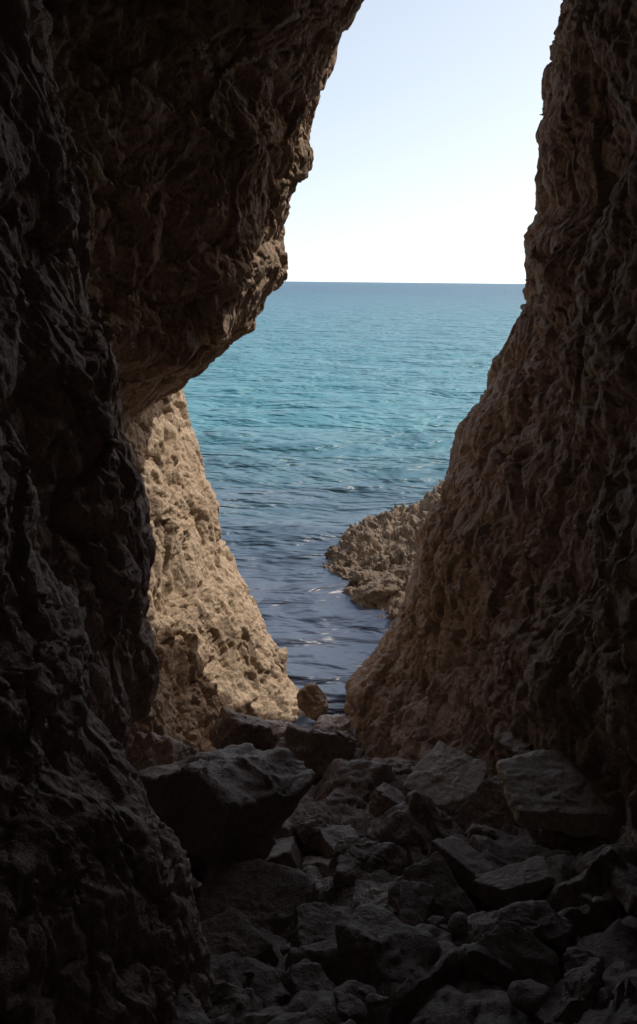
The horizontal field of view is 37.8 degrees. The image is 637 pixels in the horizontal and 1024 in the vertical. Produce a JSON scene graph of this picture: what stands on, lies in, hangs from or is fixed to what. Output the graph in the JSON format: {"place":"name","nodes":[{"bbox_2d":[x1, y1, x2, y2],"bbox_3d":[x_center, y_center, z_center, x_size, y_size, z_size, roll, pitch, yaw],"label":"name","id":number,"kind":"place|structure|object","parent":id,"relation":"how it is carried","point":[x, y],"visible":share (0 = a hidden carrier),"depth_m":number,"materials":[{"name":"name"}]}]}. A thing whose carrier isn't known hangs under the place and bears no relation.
{"place":"outdoors","nodes":[
{"label":"outdoors","id":0,"kind":"place"},
{"bbox_2d":[0,0,159,750],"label":"cave wall","id":1,"kind":"structure","parent":0,"point":[60,408],"depth_m":5.00,"materials":[{"name":"stone"}]},
{"bbox_2d":[125,389,304,754],"bbox_3d":[-14.334,-1.318,15.957,31.394,6.323,8.559,9,16,29],"label":"rock face","id":2,"kind":"object","parent":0,"point":[216,647],"visible":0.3,"depth_m":10.35},
{"bbox_2d":[42,0,363,433],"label":"overhanging rock","id":3,"kind":"object","parent":2,"relation":"on","point":[189,123],"visible":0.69,"depth_m":7.29,"materials":[{"name":"brown stone"}]},
{"bbox_2d":[273,647,287,673],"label":"boulder","id":4,"kind":"object","parent":2,"relation":"attached to","point":[280,659],"visible":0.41,"depth_m":11.36,"materials":[{"name":"brown stone"}]},
{"bbox_2d":[182,281,525,747],"bbox_3d":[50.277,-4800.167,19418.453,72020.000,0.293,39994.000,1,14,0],"label":"sea","id":5,"kind":"structure","parent":0,"point":[323,416],"depth_m":34.04,"materials":[{"name":"liquid"}]},
{"bbox_2d":[354,569,380,586],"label":"boulder","id":6,"kind":"object","parent":5,"relation":"in","point":[363,577],"visible":0.48,"depth_m":15.47,"materials":[{"name":"brown stone"}]},
{"bbox_2d":[357,572,400,604],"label":"boulder","id":7,"kind":"object","parent":5,"relation":"in","point":[385,586],"visible":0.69,"depth_m":14.78,"materials":[{"name":"brown stone"}]},
{"bbox_2d":[322,479,443,620],"bbox_3d":[1.812,0.801,15.975,3.920,5.139,8.231,3,14,10],"label":"rock outcrop","id":8,"kind":"object","parent":5,"relation":"in","point":[383,542],"visible":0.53,"depth_m":17.13,"materials":[{"name":"brown stone"}]},
{"bbox_2d":[344,586,355,596],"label":"boulder","id":9,"kind":"object","parent":8,"relation":"on","point":[348,591],"visible":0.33,"depth_m":15.35,"materials":[{"name":"brown stone"}]},
{"bbox_2d":[394,608,399,617],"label":"boulder","id":10,"kind":"object","parent":5,"relation":"in","point":[396,612],"visible":0.14,"depth_m":13.92,"materials":[{"name":"brown stone"}]},
{"bbox_2d":[192,748,636,1023],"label":"cave floor","id":11,"kind":"structure","parent":0,"point":[442,990],"depth_m":4.40,"materials":[{"name":"stone"}]},
{"bbox_2d":[0,419,215,1023],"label":"rock ledge","id":12,"kind":"object","parent":11,"relation":"on","point":[100,923],"visible":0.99,"depth_m":3.73,"materials":[{"name":"stone"}]},
{"bbox_2d":[126,732,198,770],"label":"boulder","id":13,"kind":"object","parent":11,"relation":"on","point":[150,749],"visible":0.41,"depth_m":7.50,"materials":[{"name":"stone"}]},
{"bbox_2d":[191,869,194,883],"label":"boulder","id":14,"kind":"object","parent":11,"relation":"on","point":[193,872],"visible":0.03,"depth_m":5.62,"materials":[{"name":"stone"}]},
{"bbox_2d":[137,743,315,882],"bbox_3d":[-0.633,1.996,6.028,1.064,1.062,0.975,11,18,37],"label":"boulder","id":15,"kind":"object","parent":11,"relation":"on","point":[240,803],"visible":0.73,"depth_m":5.65,"materials":[{"name":"stone"}]},
{"bbox_2d":[209,706,278,750],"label":"boulder","id":16,"kind":"object","parent":11,"relation":"on","point":[229,727],"visible":0.69,"depth_m":7.99,"materials":[{"name":"stone"}]},
{"bbox_2d":[196,858,315,933],"bbox_3d":[-0.365,2.318,5.216,0.700,0.525,0.629,1,14,0],"label":"boulder","id":17,"kind":"object","parent":11,"relation":"on","point":[258,893],"visible":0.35,"depth_m":5.26,"materials":[{"name":"stone"}]},
{"bbox_2d":[263,982,291,1008],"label":"boulder","id":18,"kind":"object","parent":11,"relation":"on","point":[280,987],"visible":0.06,"depth_m":4.38,"materials":[{"name":"stone"}]},
{"bbox_2d":[265,719,292,737],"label":"boulder","id":19,"kind":"object","parent":11,"relation":"on","point":[280,725],"visible":0.14,"depth_m":9.37,"materials":[{"name":"stone"}]},
{"bbox_2d":[297,683,327,720],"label":"boulder","id":20,"kind":"object","parent":11,"relation":"on","point":[312,701],"visible":0.97,"depth_m":10.21,"materials":[{"name":"brown stone"}]},
{"bbox_2d":[273,724,356,785],"bbox_3d":[-0.050,2.107,8.171,0.776,0.588,0.792,1,14,0],"label":"boulder","id":21,"kind":"object","parent":11,"relation":"on","point":[318,750],"visible":0.62,"depth_m":7.93,"materials":[{"name":"stone"}]},
{"bbox_2d":[293,801,336,854],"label":"boulder","id":22,"kind":"object","parent":11,"relation":"on","point":[312,819],"visible":0.7,"depth_m":6.63,"materials":[{"name":"stone"}]},
{"bbox_2d":[282,902,350,947],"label":"boulder","id":23,"kind":"object","parent":11,"relation":"on","point":[313,922],"visible":0.34,"depth_m":5.00,"materials":[{"name":"stone"}]},
{"bbox_2d":[311,714,350,733],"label":"boulder","id":24,"kind":"object","parent":11,"relation":"on","point":[342,722],"visible":0.45,"depth_m":9.82,"materials":[{"name":"stone"}]},
{"bbox_2d":[314,758,395,817],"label":"boulder","id":25,"kind":"object","parent":11,"relation":"on","point":[353,783],"visible":0.53,"depth_m":7.43,"materials":[{"name":"stone"}]},
{"bbox_2d":[329,835,407,889],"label":"boulder","id":26,"kind":"object","parent":11,"relation":"on","point":[355,857],"visible":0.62,"depth_m":5.86,"materials":[{"name":"stone"}]},
{"bbox_2d":[352,879,397,915],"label":"boulder","id":27,"kind":"object","parent":11,"relation":"on","point":[377,892],"visible":0.39,"depth_m":5.54,"materials":[{"name":"stone"}]},
{"bbox_2d":[135,748,636,1023],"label":"rubble","id":28,"kind":"object","parent":11,"relation":"on","point":[375,947],"visible":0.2,"depth_m":4.62,"materials":[{"name":"stone"}]},
{"bbox_2d":[403,741,487,815],"bbox_3d":[1.017,2.123,7.294,0.588,0.333,0.623,10,16,32],"label":"boulder","id":29,"kind":"object","parent":28,"relation":"on","point":[444,777],"visible":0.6,"depth_m":7.25,"materials":[{"name":"stone"}]},
{"bbox_2d":[369,782,406,816],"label":"boulder","id":30,"kind":"object","parent":11,"relation":"on","point":[384,797],"visible":0.4,"depth_m":6.97,"materials":[{"name":"stone"}]},
{"bbox_2d":[389,761,414,781],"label":"boulder","id":31,"kind":"object","parent":11,"relation":"on","point":[403,770],"visible":0.23,"depth_m":7.91,"materials":[{"name":"stone"}]},
{"bbox_2d":[366,790,467,853],"bbox_3d":[0.743,2.271,6.446,0.768,0.645,0.749,-6,15,-25],"label":"boulder","id":32,"kind":"object","parent":11,"relation":"on","point":[418,818],"visible":0.48,"depth_m":6.35,"materials":[{"name":"stone"}]},
{"bbox_2d":[388,851,476,931],"bbox_3d":[0.656,2.342,5.420,0.477,0.435,0.533,-8,16,-30],"label":"boulder","id":33,"kind":"object","parent":11,"relation":"on","point":[451,896],"visible":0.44,"depth_m":5.48,"materials":[{"name":"stone"}]},
{"bbox_2d":[452,776,520,831],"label":"boulder","id":34,"kind":"object","parent":11,"relation":"on","point":[485,803],"visible":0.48,"depth_m":6.80,"materials":[{"name":"stone"}]},
{"bbox_2d":[499,731,533,754],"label":"boulder","id":35,"kind":"object","parent":11,"relation":"on","point":[516,744],"visible":0.17,"depth_m":7.22,"materials":[{"name":"stone"}]},
{"bbox_2d":[468,835,572,867],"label":"boulder","id":36,"kind":"object","parent":11,"relation":"on","point":[500,854],"visible":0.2,"depth_m":5.91,"materials":[{"name":"stone"}]},
{"bbox_2d":[518,749,532,754],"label":"boulder","id":37,"kind":"object","parent":11,"relation":"on","point":[524,751],"visible":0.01,"depth_m":7.04,"materials":[{"name":"stone"}]},
{"bbox_2d":[496,749,611,836],"bbox_3d":[1.647,1.904,6.362,0.806,0.305,0.677,1,14,0],"label":"boulder","id":38,"kind":"object","parent":11,"relation":"on","point":[555,790],"visible":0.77,"depth_m":6.24,"materials":[{"name":"stone"}]},
{"bbox_2d":[536,844,636,912],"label":"boulder","id":39,"kind":"object","parent":11,"relation":"on","point":[593,877],"visible":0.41,"depth_m":5.21,"materials":[{"name":"stone"}]},
{"bbox_2d":[284,0,562,283],"label":"sky","id":40,"kind":"structure","parent":0,"point":[427,118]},
{"bbox_2d":[343,0,636,858],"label":"cave wall","id":41,"kind":"structure","parent":0,"point":[517,610],"depth_m":7.59,"materials":[{"name":"brown stone"}]}
]}

